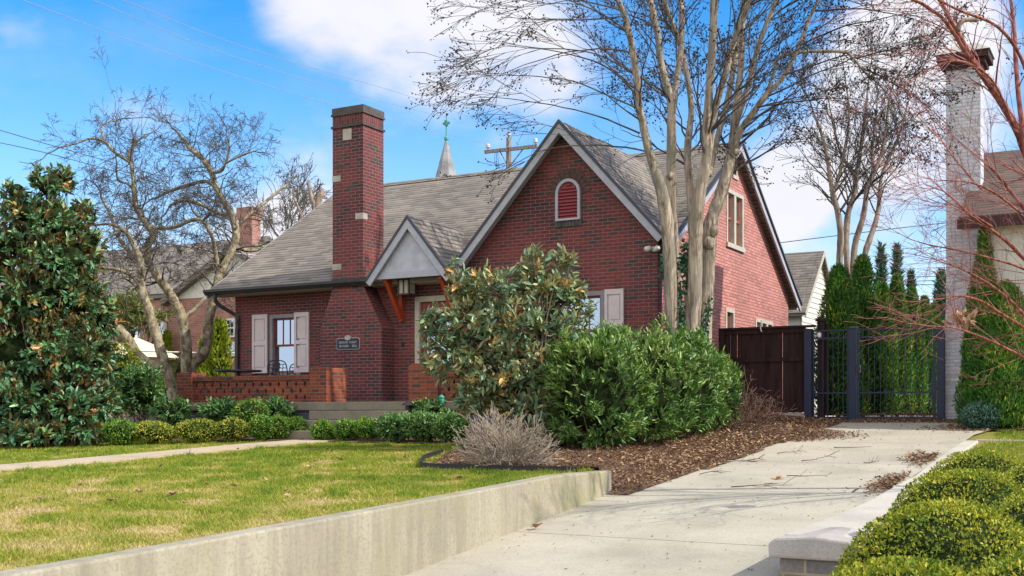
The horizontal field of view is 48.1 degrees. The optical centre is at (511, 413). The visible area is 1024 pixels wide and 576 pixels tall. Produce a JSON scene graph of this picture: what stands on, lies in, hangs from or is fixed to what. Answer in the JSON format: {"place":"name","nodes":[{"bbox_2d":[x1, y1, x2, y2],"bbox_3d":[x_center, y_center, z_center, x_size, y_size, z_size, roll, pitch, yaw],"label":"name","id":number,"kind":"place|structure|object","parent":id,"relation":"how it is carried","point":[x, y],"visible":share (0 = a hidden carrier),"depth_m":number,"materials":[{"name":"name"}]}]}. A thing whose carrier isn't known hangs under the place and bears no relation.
{"place":"outdoors","nodes":[
{"label":"outdoors","id":0,"kind":"place"},
{"bbox_2d":[0,439,344,470],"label":"front walk","id":1,"kind":"structure","parent":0,"point":[85,460],"depth_m":18.00,"materials":[{"name":"concrete"}]},
{"bbox_2d":[0,439,595,570],"bbox_3d":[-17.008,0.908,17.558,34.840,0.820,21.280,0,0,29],"label":"lawn","id":2,"kind":"structure","parent":0,"point":[58,536],"depth_m":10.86,"materials":[{"name":"plant"}]},
{"bbox_2d":[101,417,138,444],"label":"clipped shrub","id":3,"kind":"object","parent":2,"relation":"on","point":[119,431],"visible":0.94,"depth_m":21.20,"materials":[{"name":"green plant"}]},
{"bbox_2d":[132,420,176,443],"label":"clipped shrub","id":4,"kind":"object","parent":2,"relation":"on","point":[152,432],"visible":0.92,"depth_m":21.36,"materials":[{"name":"green plant"}]},
{"bbox_2d":[173,418,219,442],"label":"clipped shrub","id":5,"kind":"object","parent":2,"relation":"on","point":[198,430],"visible":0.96,"depth_m":21.55,"materials":[{"name":"green plant"}]},
{"bbox_2d":[101,412,845,493],"bbox_3d":[-6.967,0.500,24.741,25.400,0.972,11.800,0,0,29],"label":"mulch bed","id":6,"kind":"object","parent":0,"point":[600,468],"visible":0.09,"depth_m":17.36,"materials":[{"name":"brown plant"}]},
{"bbox_2d":[100,341,143,418],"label":"leafy shrub","id":7,"kind":"object","parent":6,"relation":"on","point":[122,363],"visible":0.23,"depth_m":25.83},
{"bbox_2d":[70,150,179,402],"bbox_3d":[-9.909,-3.325,27.661,3.193,6.337,3.517,0,0,29],"label":"bare tree","id":8,"kind":"object","parent":6,"relation":"on","point":[137,256],"visible":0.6,"depth_m":27.90,"materials":[{"name":"brown wood"}]},
{"bbox_2d":[112,360,167,423],"bbox_3d":[-7.969,-0.430,24.604,1.234,1.528,1.197,0,0,-5],"label":"leafy shrub","id":9,"kind":"object","parent":6,"relation":"on","point":[140,388],"visible":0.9,"depth_m":24.40,"materials":[{"name":"plant"}]},
{"bbox_2d":[20,35,319,372],"bbox_3d":[-8.410,-4.748,29.706,7.745,9.377,4.584,0,0,-12],"label":"bare tree","id":10,"kind":"object","parent":6,"relation":"on","point":[190,363],"visible":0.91,"depth_m":29.59,"materials":[{"name":"brown wood"}]},
{"bbox_2d":[147,393,194,425],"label":"leafy shrub","id":11,"kind":"object","parent":6,"relation":"on","point":[171,412],"visible":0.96,"depth_m":23.83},
{"bbox_2d":[171,349,199,384],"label":"leafy shrub","id":12,"kind":"object","parent":6,"relation":"on","point":[177,368],"visible":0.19,"depth_m":30.41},
{"bbox_2d":[195,395,237,423],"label":"leafy shrub","id":13,"kind":"object","parent":6,"relation":"on","point":[216,410],"visible":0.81,"depth_m":23.60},
{"bbox_2d":[214,416,250,441],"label":"clipped shrub","id":14,"kind":"object","parent":6,"relation":"on","point":[230,430],"visible":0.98,"depth_m":21.70,"materials":[{"name":"green plant"}]},
{"bbox_2d":[230,397,270,425],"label":"clipped shrub","id":15,"kind":"object","parent":6,"relation":"on","point":[247,410],"visible":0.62,"depth_m":22.38,"materials":[{"name":"green plant"}]},
{"bbox_2d":[246,414,275,440],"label":"clipped shrub","id":16,"kind":"object","parent":6,"relation":"on","point":[260,427],"visible":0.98,"depth_m":21.84,"materials":[{"name":"green plant"}]},
{"bbox_2d":[258,393,297,417],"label":"leafy shrub","id":17,"kind":"object","parent":6,"relation":"on","point":[277,405],"visible":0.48,"depth_m":23.21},
{"bbox_2d":[269,414,290,438],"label":"clipped shrub","id":18,"kind":"object","parent":6,"relation":"on","point":[281,424],"visible":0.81,"depth_m":22.07,"materials":[{"name":"green plant"}]},
{"bbox_2d":[288,415,308,431],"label":"clipped shrub","id":19,"kind":"object","parent":6,"relation":"on","point":[297,423],"visible":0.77,"depth_m":22.25,"materials":[{"name":"green plant"}]},
{"bbox_2d":[309,418,335,439],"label":"clipped shrub","id":20,"kind":"object","parent":6,"relation":"on","point":[322,429],"visible":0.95,"depth_m":21.47,"materials":[{"name":"green plant"}]},
{"bbox_2d":[332,418,357,441],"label":"clipped shrub","id":21,"kind":"object","parent":6,"relation":"on","point":[343,429],"visible":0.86,"depth_m":21.24,"materials":[{"name":"green plant"}]},
{"bbox_2d":[351,416,375,438],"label":"clipped shrub","id":22,"kind":"object","parent":6,"relation":"on","point":[362,425],"visible":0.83,"depth_m":21.07,"materials":[{"name":"green plant"}]},
{"bbox_2d":[372,411,409,442],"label":"evergreen","id":23,"kind":"object","parent":6,"relation":"on","point":[387,426],"visible":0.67,"depth_m":20.64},
{"bbox_2d":[398,410,439,440],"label":"evergreen","id":24,"kind":"object","parent":6,"relation":"on","point":[417,424],"visible":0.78,"depth_m":20.35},
{"bbox_2d":[410,396,453,414],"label":"leafy shrub","id":25,"kind":"object","parent":6,"relation":"on","point":[426,406],"visible":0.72,"depth_m":21.67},
{"bbox_2d":[429,410,472,442],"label":"evergreen","id":26,"kind":"object","parent":6,"relation":"on","point":[442,429],"visible":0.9,"depth_m":19.99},
{"bbox_2d":[420,449,576,471],"bbox_3d":[-0.709,0.637,15.394,1.281,0.178,4.234,0,0,-26],"label":"bed edging","id":27,"kind":"object","parent":6,"relation":"on","point":[464,466],"visible":0.73,"depth_m":14.28,"materials":[{"name":"plastic"}]},
{"bbox_2d":[414,242,599,447],"bbox_3d":[-0.051,-1.025,18.164,3.040,3.462,1.756,0,0,-1],"label":"magnolia shrub","id":28,"kind":"object","parent":6,"relation":"on","point":[507,383],"visible":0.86,"depth_m":18.07,"materials":[{"name":"green plant"}]},
{"bbox_2d":[450,401,566,470],"bbox_3d":[-0.064,0.296,14.563,1.467,0.923,1.618,0,0,29],"label":"twiggy shrub","id":29,"kind":"object","parent":6,"relation":"on","point":[512,445],"visible":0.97,"depth_m":14.45,"materials":[{"name":"plant"}]},
{"bbox_2d":[538,317,658,447],"bbox_3d":[1.325,-0.397,17.715,1.913,2.175,1.831,0,0,29],"label":"laurel shrub","id":30,"kind":"object","parent":6,"relation":"on","point":[597,389],"visible":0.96,"depth_m":17.31,"materials":[{"name":"green plant"}]},
{"bbox_2d":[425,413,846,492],"bbox_3d":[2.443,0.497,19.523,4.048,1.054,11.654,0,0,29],"label":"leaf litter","id":31,"kind":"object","parent":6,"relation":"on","point":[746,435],"visible":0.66,"depth_m":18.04,"materials":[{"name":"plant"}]},
{"bbox_2d":[602,312,707,445],"bbox_3d":[2.108,-0.506,18.803,2.020,2.289,2.069,0,0,29],"label":"laurel shrub","id":32,"kind":"object","parent":6,"relation":"on","point":[665,374],"visible":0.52,"depth_m":18.32,"materials":[{"name":"green plant"}]},
{"bbox_2d":[649,321,732,435],"bbox_3d":[2.862,-0.530,20.029,1.856,2.122,1.932,0,0,29],"label":"laurel shrub","id":33,"kind":"object","parent":6,"relation":"on","point":[708,411],"visible":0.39,"depth_m":19.64,"materials":[{"name":"green plant"}]},
{"bbox_2d":[405,0,1023,353],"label":"crape myrtle","id":34,"kind":"object","parent":6,"relation":"on","point":[702,243],"visible":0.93,"depth_m":20.75,"materials":[{"name":"brown plant"}]},
{"bbox_2d":[676,238,688,329],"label":"ivy","id":35,"kind":"object","parent":34,"relation":"attached to","point":[683,258],"visible":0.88,"depth_m":20.94,"materials":[{"name":"green plant"}]},
{"bbox_2d":[699,296,714,345],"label":"ivy","id":36,"kind":"object","parent":34,"relation":"attached to","point":[707,315],"visible":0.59,"depth_m":20.96,"materials":[{"name":"green plant"}]},
{"bbox_2d":[703,344,746,428],"bbox_3d":[3.601,-0.430,21.165,1.358,1.718,1.823,0,0,29],"label":"laurel shrub","id":37,"kind":"object","parent":6,"relation":"on","point":[734,372],"visible":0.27,"depth_m":21.03,"materials":[{"name":"green plant"}]},
{"bbox_2d":[721,367,803,437],"bbox_3d":[4.453,0.080,21.085,2.083,1.899,1.984,0,0,29],"label":"dried plant","id":38,"kind":"object","parent":6,"relation":"on","point":[751,416],"visible":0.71,"depth_m":20.88,"materials":[{"name":"plant"}]},
{"bbox_2d":[741,394,786,424],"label":"dried plant","id":39,"kind":"object","parent":6,"relation":"on","point":[759,416],"visible":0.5,"depth_m":22.23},
{"bbox_2d":[0,0,1023,302],"label":"sky","id":40,"kind":"structure","parent":0,"point":[46,65],"materials":[{"name":"blue"}]},
{"bbox_2d":[405,421,1009,575],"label":"driveway","id":41,"kind":"structure","parent":0,"point":[553,546],"depth_m":12.37,"materials":[{"name":"concrete"}]},
{"bbox_2d":[502,422,964,573],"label":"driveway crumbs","id":42,"kind":"object","parent":41,"relation":"on","point":[735,501],"visible":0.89,"depth_m":13.05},
{"bbox_2d":[770,417,991,496],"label":"blown leaves","id":43,"kind":"object","parent":41,"relation":"on","point":[890,480],"visible":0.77,"depth_m":20.16,"materials":[{"name":"brown plant"}]},
{"bbox_2d":[785,440,977,537],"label":"curb wall","id":44,"kind":"structure","parent":41,"relation":"on","point":[857,517],"depth_m":11.33,"materials":[{"name":"concrete"}]},
{"bbox_2d":[781,223,943,242],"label":"power line","id":45,"kind":"object","parent":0,"point":[862,232],"visible":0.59,"depth_m":59.99,"materials":[{"name":"metal"}]},
{"bbox_2d":[825,416,936,418],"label":"back yard","id":46,"kind":"structure","parent":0,"point":[885,416],"depth_m":32.12,"materials":[{"name":"green plant"}]},
{"bbox_2d":[813,261,873,416],"bbox_3d":[7.114,-1.536,24.927,1.514,3.531,1.543,0,0,29],"label":"arborvitae","id":47,"kind":"object","parent":46,"relation":"on","point":[838,309],"visible":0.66,"depth_m":24.71,"materials":[{"name":"plant"}]},
{"bbox_2d":[905,269,917,294],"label":"juniper","id":48,"kind":"object","parent":46,"relation":"on","point":[910,280],"visible":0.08,"depth_m":41.92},
{"bbox_2d":[903,286,930,416],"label":"arborvitae","id":49,"kind":"object","parent":46,"relation":"on","point":[920,385],"visible":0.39,"depth_m":31.96,"materials":[{"name":"plant"}]},
{"bbox_2d":[919,295,936,416],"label":"arborvitae","id":50,"kind":"object","parent":46,"relation":"on","point":[926,309],"visible":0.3,"depth_m":33.58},
{"bbox_2d":[930,301,942,412],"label":"arborvitae","id":51,"kind":"object","parent":46,"relation":"on","point":[939,318],"visible":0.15,"depth_m":35.27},
{"bbox_2d":[865,432,1023,531],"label":"neighbour lawn","id":52,"kind":"structure","parent":0,"point":[985,436],"depth_m":19.36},
{"bbox_2d":[768,527,868,575],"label":"stone pier","id":53,"kind":"structure","parent":52,"relation":"on","point":[816,553],"depth_m":9.23,"materials":[{"name":"concrete"}]},
{"bbox_2d":[829,554,973,575],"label":"boxwood","id":54,"kind":"object","parent":52,"relation":"on","point":[901,565],"visible":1,"depth_m":3.91,"materials":[{"name":"green plant"}]},
{"bbox_2d":[799,0,1023,407],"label":"red maple","id":55,"kind":"object","parent":52,"relation":"on","point":[954,30],"visible":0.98,"depth_m":11.99,"materials":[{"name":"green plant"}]},
{"bbox_2d":[942,306,977,329],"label":"dead leaf clump","id":56,"kind":"object","parent":55,"relation":"attached to","point":[970,316],"visible":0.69,"depth_m":11.87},
{"bbox_2d":[834,496,1023,575],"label":"boxwood","id":57,"kind":"object","parent":52,"relation":"on","point":[960,536],"visible":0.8,"depth_m":5.13,"materials":[{"name":"green plant"}]},
{"bbox_2d":[884,467,1023,527],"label":"boxwood","id":58,"kind":"object","parent":52,"relation":"on","point":[983,489],"visible":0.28,"depth_m":6.94,"materials":[{"name":"green plant"}]},
{"bbox_2d":[923,448,1023,482],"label":"boxwood","id":59,"kind":"object","parent":52,"relation":"on","point":[993,458],"visible":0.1,"depth_m":8.97,"materials":[{"name":"green plant"}]},
{"bbox_2d":[961,548,1023,575],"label":"boxwood","id":60,"kind":"object","parent":52,"relation":"on","point":[1017,569],"visible":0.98,"depth_m":4.35,"materials":[{"name":"green plant"}]},
{"bbox_2d":[988,493,1023,544],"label":"boxwood","id":61,"kind":"object","parent":52,"relation":"on","point":[1015,511],"visible":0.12,"depth_m":5.90,"materials":[{"name":"green plant"}]},
{"bbox_2d":[996,462,1023,496],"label":"boxwood","id":62,"kind":"object","parent":52,"relation":"on","point":[1019,476],"visible":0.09,"depth_m":8.00,"materials":[{"name":"green plant"}]},
{"bbox_2d":[887,415,1023,431],"bbox_3d":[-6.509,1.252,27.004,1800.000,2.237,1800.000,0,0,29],"label":"ground","id":63,"kind":"structure","parent":0,"point":[991,431],"depth_m":21.23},
{"bbox_2d":[0,162,125,447],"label":"magnolia tree","id":64,"kind":"object","parent":63,"relation":"on","point":[49,396],"visible":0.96,"depth_m":21.55,"materials":[{"name":"green plant"}]},
{"bbox_2d":[0,206,272,413],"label":"house","id":65,"kind":"structure","parent":63,"relation":"on","point":[189,296],"depth_m":44.39,"materials":[{"name":"brick"}]},
{"bbox_2d":[226,318,234,336],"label":"window","id":66,"kind":"structure","parent":65,"relation":"in","point":[231,321],"depth_m":42.61,"materials":[{"name":"white paint"}]},
{"bbox_2d":[106,287,174,413],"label":"loose evergreen","id":67,"kind":"object","parent":63,"relation":"on","point":[133,316],"visible":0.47,"depth_m":41.80,"materials":[{"name":"plant"}]},
{"bbox_2d":[115,335,176,411],"bbox_3d":[-13.104,-1.120,40.000,2.864,3.239,2.864,0,0,7],"label":"garden umbrella","id":68,"kind":"object","parent":63,"relation":"on","point":[143,344],"visible":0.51,"depth_m":39.50,"materials":[{"name":"fabric"}]},
{"bbox_2d":[161,329,174,402],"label":"golden conifer","id":69,"kind":"object","parent":63,"relation":"on","point":[167,335],"visible":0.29,"depth_m":43.89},
{"bbox_2d":[196,335,212,375],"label":"golden conifer","id":70,"kind":"object","parent":63,"relation":"on","point":[201,369],"visible":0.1,"depth_m":37.83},
{"bbox_2d":[202,316,234,376],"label":"golden conifer","id":71,"kind":"object","parent":63,"relation":"on","point":[218,355],"visible":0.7,"depth_m":35.83,"materials":[{"name":"plant"}]},
{"bbox_2d":[250,153,332,235],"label":"tree","id":72,"kind":"object","parent":63,"relation":"on","point":[302,208],"visible":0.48,"depth_m":62.35,"materials":[{"name":"brown plant"}]},
{"bbox_2d":[0,470,610,575],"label":"retaining wall","id":73,"kind":"structure","parent":63,"relation":"on","point":[403,538],"depth_m":9.73,"materials":[{"name":"concrete"}]},
{"bbox_2d":[292,180,327,218],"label":"pollarded tree","id":74,"kind":"object","parent":63,"relation":"on","point":[319,197],"visible":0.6,"depth_m":54.92,"materials":[{"name":"beige plant"}]},
{"bbox_2d":[180,401,505,442],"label":"porch terrace","id":75,"kind":"structure","parent":63,"relation":"on","point":[311,413],"depth_m":22.45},
{"bbox_2d":[214,369,261,375],"bbox_3d":[-6.141,-0.600,25.712,1.060,0.740,1.060,0,0,29],"label":"patio table","id":76,"kind":"object","parent":75,"relation":"on","point":[237,371],"visible":0.65,"depth_m":25.52,"materials":[{"name":"black metal"}]},
{"bbox_2d":[177,367,345,402],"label":"porch wall","id":77,"kind":"structure","parent":75,"relation":"on","point":[324,384],"depth_m":23.90,"materials":[{"name":"brick"}]},
{"bbox_2d":[267,360,295,374],"bbox_3d":[-5.091,-0.701,25.294,0.524,0.942,0.566,0,0,9],"label":"patio chair","id":78,"kind":"object","parent":75,"relation":"on","point":[272,373],"visible":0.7,"depth_m":25.06,"materials":[{"name":"black metal"}]},
{"bbox_2d":[409,363,467,400],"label":"porch wall","id":79,"kind":"structure","parent":75,"relation":"on","point":[421,385],"depth_m":21.93,"materials":[{"name":"brick"}]},
{"bbox_2d":[435,116,455,176],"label":"church spire","id":80,"kind":"structure","parent":63,"relation":"on","point":[446,166],"depth_m":149.33,"materials":[{"name":"metal"}]},
{"bbox_2d":[203,104,802,412],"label":"brick house","id":81,"kind":"structure","parent":63,"relation":"on","point":[308,290],"depth_m":24.78,"materials":[{"name":"brick"}]},
{"bbox_2d":[269,314,300,374],"bbox_3d":[-5.176,-1.560,26.314,0.940,1.420,0.190,0,0,29],"label":"window","id":82,"kind":"structure","parent":81,"relation":"in","point":[281,325],"depth_m":26.39,"materials":[{"name":"clear glass"}]},
{"bbox_2d":[337,335,359,349],"bbox_3d":[-3.545,-1.531,24.814,0.620,0.312,0.040,0,0,29],"label":"wall plaque","id":83,"kind":"object","parent":81,"relation":"attached to","point":[347,342],"depth_m":24.80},
{"bbox_2d":[397,278,416,295],"bbox_3d":[-2.214,-2.660,24.213,0.300,0.340,0.300,0,0,29],"label":"porch lantern","id":84,"kind":"object","parent":81,"relation":"hanging from","point":[405,287],"visible":0.88,"depth_m":24.12,"materials":[{"name":"glass"}]},
{"bbox_2d":[422,302,454,362],"bbox_3d":[-1.550,-1.300,24.296,0.880,2.120,0.110,0,0,29],"label":"door","id":85,"kind":"structure","parent":81,"relation":"in","point":[424,305],"depth_m":24.42,"materials":[{"name":"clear glass"}]},
{"bbox_2d":[553,291,603,341],"bbox_3d":[1.307,-1.620,22.705,1.260,1.540,0.190,0,0,29],"label":"window","id":86,"kind":"structure","parent":81,"relation":"in","point":[597,296],"depth_m":22.53,"materials":[{"name":"white glass"}]},
{"bbox_2d":[725,307,734,327],"bbox_3d":[4.785,-1.625,25.622,0.260,1.430,0.670,0,0,29],"label":"window","id":87,"kind":"structure","parent":81,"relation":"in","point":[729,313],"depth_m":25.74,"materials":[{"name":"grey"}]},
{"bbox_2d":[726,188,745,252],"bbox_3d":[4.958,-4.345,25.932,0.260,1.310,1.260,0,0,29],"label":"window","id":88,"kind":"structure","parent":81,"relation":"in","point":[734,200],"depth_m":25.87,"materials":[{"name":"grey"}]},
{"bbox_2d":[755,318,772,326],"bbox_3d":[6.049,-1.840,27.894,0.260,0.860,1.490,0,0,29],"label":"window","id":89,"kind":"structure","parent":81,"relation":"in","point":[765,323],"depth_m":27.69,"materials":[{"name":"grey"}]},
{"bbox_2d":[484,131,537,168],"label":"utility pole","id":90,"kind":"object","parent":63,"relation":"on","point":[509,153],"visible":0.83,"depth_m":47.89,"materials":[{"name":"wood"}]},
{"bbox_2d":[23,0,485,143],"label":"power line","id":91,"kind":"object","parent":90,"relation":"attached to","point":[233,74],"visible":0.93,"depth_m":34.28,"materials":[{"name":"metal"}]},
{"bbox_2d":[94,0,507,131],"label":"power line","id":92,"kind":"object","parent":90,"relation":"attached to","point":[269,68],"visible":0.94,"depth_m":33.70,"materials":[{"name":"metal"}]},
{"bbox_2d":[123,0,534,138],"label":"power line","id":93,"kind":"object","parent":90,"relation":"attached to","point":[294,62],"visible":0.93,"depth_m":33.51,"materials":[{"name":"metal"}]},
{"bbox_2d":[719,317,828,416],"bbox_3d":[5.567,-0.885,24.477,2.300,2.270,0.310,0,0,29],"label":"wooden fence","id":94,"kind":"object","parent":63,"relation":"on","point":[757,351],"visible":0.77,"depth_m":24.34,"materials":[{"name":"wood"}]},
{"bbox_2d":[785,251,829,412],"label":"garage","id":95,"kind":"structure","parent":63,"relation":"on","point":[810,271],"depth_m":35.75,"materials":[{"name":"beige"}]},
{"bbox_2d":[767,3,951,278],"bbox_3d":[10.198,-5.823,32.958,5.348,11.969,5.164,0,0,29],"label":"vase tree","id":96,"kind":"object","parent":63,"relation":"on","point":[869,180],"visible":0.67,"depth_m":32.72,"materials":[{"name":"brown plant"}]},
{"bbox_2d":[848,253,896,416],"bbox_3d":[8.161,-1.752,26.588,1.395,3.964,1.428,0,0,29],"label":"arborvitae","id":97,"kind":"object","parent":63,"relation":"on","point":[865,286],"visible":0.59,"depth_m":26.33,"materials":[{"name":"plant"}]},
{"bbox_2d":[803,325,945,419],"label":"metal gate","id":98,"kind":"structure","parent":63,"relation":"on","point":[854,369],"depth_m":23.46,"materials":[{"name":"metal"}]},
{"bbox_2d":[873,240,889,286],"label":"juniper","id":99,"kind":"object","parent":63,"relation":"on","point":[882,272],"visible":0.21,"depth_m":39.92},
{"bbox_2d":[874,280,903,416],"bbox_3d":[9.239,-1.555,28.581,1.088,3.570,1.041,0,0,-39],"label":"arborvitae","id":100,"kind":"object","parent":63,"relation":"on","point":[885,291],"visible":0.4,"depth_m":28.39,"materials":[{"name":"plant"}]},
{"bbox_2d":[888,240,905,296],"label":"juniper","id":101,"kind":"object","parent":63,"relation":"on","point":[893,268],"visible":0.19,"depth_m":39.93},
{"bbox_2d":[889,272,917,416],"bbox_3d":[10.187,-1.764,30.437,1.172,3.988,1.146,0,0,29],"label":"arborvitae","id":102,"kind":"object","parent":63,"relation":"on","point":[898,286],"visible":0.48,"depth_m":30.17,"materials":[{"name":"plant"}]},
{"bbox_2d":[930,268,945,324],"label":"juniper","id":103,"kind":"object","parent":63,"relation":"on","point":[938,286],"visible":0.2,"depth_m":37.89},
{"bbox_2d":[935,43,1023,418],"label":"white house","id":104,"kind":"structure","parent":63,"relation":"on","point":[953,347],"depth_m":22.66,"materials":[{"name":"brick"}]},
{"bbox_2d":[964,428,1023,463],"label":"verge grass","id":105,"kind":"structure","parent":0,"point":[999,446],"depth_m":17.97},
{"bbox_2d":[977,427,1023,430],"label":"neighbour bed","id":106,"kind":"object","parent":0,"point":[1000,429],"visible":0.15,"depth_m":20.49,"materials":[{"name":"brown plant"}]},
{"bbox_2d":[763,412,1022,429],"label":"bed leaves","id":107,"kind":"object","parent":106,"relation":"on","point":[917,414],"visible":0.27,"depth_m":24.26,"materials":[{"name":"brown plant"}]},
{"bbox_2d":[952,249,998,424],"bbox_3d":[8.757,-1.348,21.418,1.143,3.479,1.094,0,0,29],"label":"conifer","id":108,"kind":"object","parent":106,"relation":"on","point":[958,400],"visible":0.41,"depth_m":21.32,"materials":[{"name":"plant"}]},
{"bbox_2d":[960,400,1001,431],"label":"blue green shrub","id":109,"kind":"object","parent":106,"relation":"on","point":[974,416],"visible":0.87,"depth_m":20.45,"materials":[{"name":"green plant"}]},
{"bbox_2d":[975,228,997,282],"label":"conifer","id":110,"kind":"object","parent":106,"relation":"on","point":[982,239],"visible":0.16,"depth_m":21.51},
{"bbox_2d":[960,314,1023,431],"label":"conifer","id":111,"kind":"object","parent":106,"relation":"on","point":[1014,367],"visible":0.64,"depth_m":20.54,"materials":[{"name":"plant"}]},
{"bbox_2d":[963,279,1023,431],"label":"conifer","id":112,"kind":"object","parent":106,"relation":"on","point":[998,298],"visible":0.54,"depth_m":20.63,"materials":[{"name":"plant"}]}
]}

